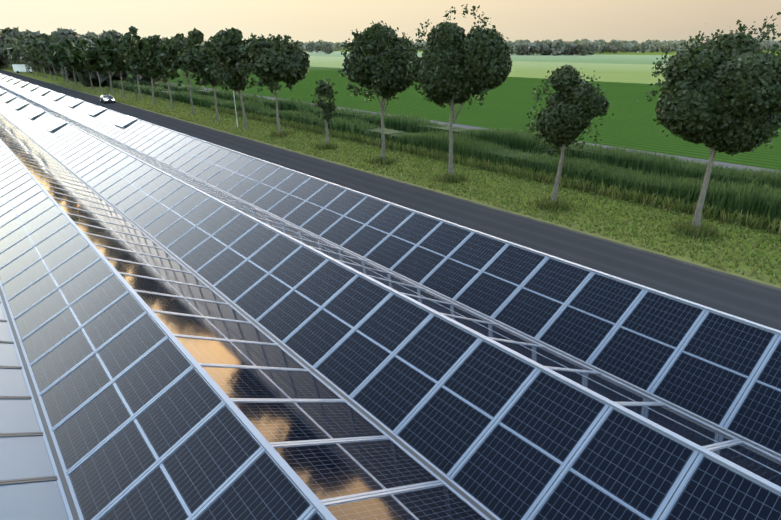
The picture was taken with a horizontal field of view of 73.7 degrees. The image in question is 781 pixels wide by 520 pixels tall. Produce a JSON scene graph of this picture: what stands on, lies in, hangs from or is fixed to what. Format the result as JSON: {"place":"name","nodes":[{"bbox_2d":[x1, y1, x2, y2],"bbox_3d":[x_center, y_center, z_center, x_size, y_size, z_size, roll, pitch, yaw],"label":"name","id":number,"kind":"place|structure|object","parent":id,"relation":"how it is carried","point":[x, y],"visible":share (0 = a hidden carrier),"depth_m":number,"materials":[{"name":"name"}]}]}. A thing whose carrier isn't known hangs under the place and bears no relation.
{"place":"outdoors","nodes":[
{"label":"outdoors","id":0,"kind":"place"},
{"bbox_2d":[0,69,780,330],"bbox_3d":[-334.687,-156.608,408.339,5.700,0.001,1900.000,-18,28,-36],"label":"road","id":1,"kind":"structure","parent":0,"point":[749,300],"depth_m":30.24,"materials":[{"name":"grey asphalt"}]},
{"bbox_2d":[99,95,114,102],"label":"car","id":2,"kind":"object","parent":1,"relation":"on","point":[106,98],"visible":1,"depth_m":99.44,"materials":[{"name":"white paint"}]},
{"bbox_2d":[0,49,780,287],"bbox_3d":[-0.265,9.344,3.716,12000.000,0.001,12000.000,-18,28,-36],"label":"ground","id":3,"kind":"structure","parent":0,"point":[689,259],"depth_m":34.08,"materials":[{"name":"green plant"}]},
{"bbox_2d":[0,48,12,69],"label":"tree","id":4,"kind":"object","parent":3,"relation":"on","point":[2,57],"visible":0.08,"depth_m":240.90,"materials":[{"name":"green plant"}]},
{"bbox_2d":[0,37,17,63],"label":"tree","id":5,"kind":"object","parent":3,"relation":"on","point":[5,44],"visible":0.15,"depth_m":218.93,"materials":[{"name":"green plant"}]},
{"bbox_2d":[7,39,27,72],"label":"tree","id":6,"kind":"object","parent":3,"relation":"on","point":[10,53],"visible":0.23,"depth_m":206.97,"materials":[{"name":"green plant"}]},
{"bbox_2d":[12,45,29,73],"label":"tree","id":7,"kind":"object","parent":3,"relation":"on","point":[16,52],"visible":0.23,"depth_m":198.91,"materials":[{"name":"green plant"}]},
{"bbox_2d":[12,64,33,72],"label":"box van","id":8,"kind":"object","parent":3,"relation":"on","point":[18,68],"visible":0.79,"depth_m":211.13,"materials":[{"name":"white metal"}]},
{"bbox_2d":[16,35,33,74],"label":"tree","id":9,"kind":"object","parent":3,"relation":"on","point":[20,43],"visible":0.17,"depth_m":191.28,"materials":[{"name":"green plant"}]},
{"bbox_2d":[19,47,38,75],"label":"tree","id":10,"kind":"object","parent":3,"relation":"on","point":[21,57],"visible":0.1,"depth_m":186.46,"materials":[{"name":"green plant"}]},
{"bbox_2d":[22,34,42,76],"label":"tree","id":11,"kind":"object","parent":3,"relation":"on","point":[30,37],"visible":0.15,"depth_m":177.79,"materials":[{"name":"green plant"}]},
{"bbox_2d":[22,44,46,77],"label":"tree","id":12,"kind":"object","parent":3,"relation":"on","point":[30,57],"visible":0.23,"depth_m":171.94,"materials":[{"name":"green plant"}]},
{"bbox_2d":[30,47,55,79],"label":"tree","id":13,"kind":"object","parent":3,"relation":"on","point":[34,52],"visible":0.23,"depth_m":167.28,"materials":[{"name":"green plant"}]},
{"bbox_2d":[31,33,58,80],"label":"tree","id":14,"kind":"object","parent":3,"relation":"on","point":[42,44],"visible":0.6,"depth_m":158.75,"materials":[{"name":"green plant"}]},
{"bbox_2d":[48,42,64,81],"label":"tree","id":15,"kind":"object","parent":3,"relation":"on","point":[52,54],"visible":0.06,"depth_m":156.23,"materials":[{"name":"green plant"}]},
{"bbox_2d":[45,43,68,83],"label":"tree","id":16,"kind":"object","parent":3,"relation":"on","point":[54,59],"visible":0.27,"depth_m":146.83,"materials":[{"name":"green plant"}]},
{"bbox_2d":[56,41,76,84],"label":"tree","id":17,"kind":"object","parent":3,"relation":"on","point":[64,64],"visible":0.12,"depth_m":140.86,"materials":[{"name":"green plant"}]},
{"bbox_2d":[57,38,88,86],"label":"tree","id":18,"kind":"object","parent":3,"relation":"on","point":[75,43],"visible":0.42,"depth_m":133.61,"materials":[{"name":"green plant"}]},
{"bbox_2d":[66,46,94,89],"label":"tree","id":19,"kind":"object","parent":3,"relation":"on","point":[73,62],"visible":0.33,"depth_m":126.11,"materials":[{"name":"green plant"}]},
{"bbox_2d":[0,27,170,86],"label":"woodland","id":20,"kind":"object","parent":3,"relation":"on","point":[82,77],"visible":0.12,"depth_m":250.12,"materials":[{"name":"green plant"}]},
{"bbox_2d":[73,44,102,90],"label":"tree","id":21,"kind":"object","parent":3,"relation":"on","point":[79,56],"visible":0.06,"depth_m":119.72,"materials":[{"name":"green plant"}]},
{"bbox_2d":[82,39,119,94],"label":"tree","id":22,"kind":"object","parent":3,"relation":"on","point":[93,55],"visible":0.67,"depth_m":112.24,"materials":[{"name":"green plant"}]},
{"bbox_2d":[99,35,128,97],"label":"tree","id":23,"kind":"object","parent":3,"relation":"on","point":[113,57],"visible":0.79,"depth_m":105.01,"materials":[{"name":"green plant"}]},
{"bbox_2d":[115,26,148,100],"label":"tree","id":24,"kind":"object","parent":3,"relation":"on","point":[124,45],"visible":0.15,"depth_m":98.64,"materials":[{"name":"green plant"}]},
{"bbox_2d":[128,36,159,104],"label":"tree","id":25,"kind":"object","parent":3,"relation":"on","point":[136,53],"visible":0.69,"depth_m":91.43,"materials":[{"name":"green plant"}]},
{"bbox_2d":[142,34,178,109],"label":"tree","id":26,"kind":"object","parent":3,"relation":"on","point":[151,51],"visible":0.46,"depth_m":84.64,"materials":[{"name":"green plant"}]},
{"bbox_2d":[159,33,195,114],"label":"tree","id":27,"kind":"object","parent":3,"relation":"on","point":[168,57],"visible":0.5,"depth_m":77.25,"materials":[{"name":"green plant"}]},
{"bbox_2d":[177,27,224,120],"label":"tree","id":28,"kind":"object","parent":3,"relation":"on","point":[192,57],"visible":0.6,"depth_m":69.96,"materials":[{"name":"green plant"}]},
{"bbox_2d":[203,27,251,129],"bbox_3d":[-19.565,-22.336,64.958,6.056,12.272,6.636,0,22,0],"label":"tree","id":29,"kind":"object","parent":3,"relation":"on","point":[226,52],"visible":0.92,"depth_m":62.89,"materials":[{"name":"green plant"}]},
{"bbox_2d":[233,91,237,126],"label":"pole","id":30,"kind":"object","parent":3,"relation":"on","point":[235,110],"visible":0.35,"depth_m":68.79,"materials":[{"name":"grey metal"}]},
{"bbox_2d":[236,33,309,132],"bbox_3d":[-13.173,-20.190,60.680,8.825,11.555,8.180,-18,28,-36],"label":"tree","id":31,"kind":"object","parent":3,"relation":"on","point":[274,60],"visible":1,"depth_m":57.76,"materials":[{"name":"green plant"}]},
{"bbox_2d":[310,78,337,143],"bbox_3d":[-6.821,-15.123,54.076,2.750,7.175,2.743,1,22,3],"label":"tree","id":32,"kind":"object","parent":3,"relation":"on","point":[323,88],"visible":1,"depth_m":53.38,"materials":[{"name":"green plant"}]},
{"bbox_2d":[338,20,417,157],"bbox_3d":[-0.625,-14.606,46.404,8.002,12.069,6.876,-18,28,-36],"label":"tree","id":33,"kind":"object","parent":3,"relation":"on","point":[379,56],"visible":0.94,"depth_m":43.24,"materials":[{"name":"green plant"}]},
{"bbox_2d":[0,73,780,519],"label":"solar panels","id":34,"kind":"object","parent":3,"relation":"on","point":[194,329],"visible":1,"depth_m":8.99,"materials":[{"name":"glass"}]},
{"bbox_2d":[27,65,780,224],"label":"reeds","id":35,"kind":"object","parent":3,"relation":"on","point":[761,200],"visible":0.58,"depth_m":42.65,"materials":[{"name":"green plant"}]},
{"bbox_2d":[126,76,780,190],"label":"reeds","id":36,"kind":"object","parent":3,"relation":"on","point":[626,159],"visible":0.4,"depth_m":50.73,"materials":[{"name":"green plant"}]},
{"bbox_2d":[128,67,780,169],"bbox_3d":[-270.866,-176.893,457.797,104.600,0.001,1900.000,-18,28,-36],"label":"field crop","id":37,"kind":"object","parent":3,"relation":"on","point":[509,102],"visible":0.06,"depth_m":89.72,"materials":[{"name":"green plant"}]},
{"bbox_2d":[251,56,665,83],"bbox_3d":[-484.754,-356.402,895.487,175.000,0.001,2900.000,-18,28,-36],"label":"field","id":38,"kind":"structure","parent":3,"relation":"on","point":[629,73],"depth_m":245.49,"materials":[{"name":"green plant"}]},
{"bbox_2d":[406,4,511,175],"bbox_3d":[5.052,-12.438,39.999,7.581,12.870,8.192,-18,28,-36],"label":"tree","id":39,"kind":"object","parent":3,"relation":"on","point":[453,65],"visible":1,"depth_m":37.03,"materials":[{"name":"green plant"}]},
{"bbox_2d":[160,38,780,54],"bbox_3d":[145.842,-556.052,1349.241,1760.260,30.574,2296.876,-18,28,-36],"label":"trees","id":40,"kind":"object","parent":3,"relation":"on","point":[586,46],"visible":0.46,"depth_m":804.60,"materials":[{"name":"green plant"}]},
{"bbox_2d":[306,51,674,64],"bbox_3d":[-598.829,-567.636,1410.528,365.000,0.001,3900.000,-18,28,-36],"label":"pasture","id":41,"kind":"structure","parent":3,"relation":"on","point":[623,59],"depth_m":469.76,"materials":[{"name":"green plant"}]},
{"bbox_2d":[523,64,613,202],"bbox_3d":[11.383,-7.804,33.722,5.136,9.095,5.155,-18,28,-36],"label":"tree","id":42,"kind":"object","parent":3,"relation":"on","point":[574,107],"visible":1,"depth_m":31.87,"materials":[{"name":"green plant"}]},
{"bbox_2d":[636,12,780,228],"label":"tree","id":43,"kind":"object","parent":3,"relation":"on","point":[720,93],"visible":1,"depth_m":26.27,"materials":[{"name":"green plant"}]},
{"bbox_2d":[0,0,780,42],"label":"sky","id":44,"kind":"structure","parent":0,"point":[333,21],"materials":[{"name":"beige"}]},
{"bbox_2d":[131,77,778,173],"bbox_3d":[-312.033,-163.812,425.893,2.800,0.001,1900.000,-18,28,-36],"label":"track","id":45,"kind":"structure","parent":0,"point":[604,146],"depth_m":54.34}
]}

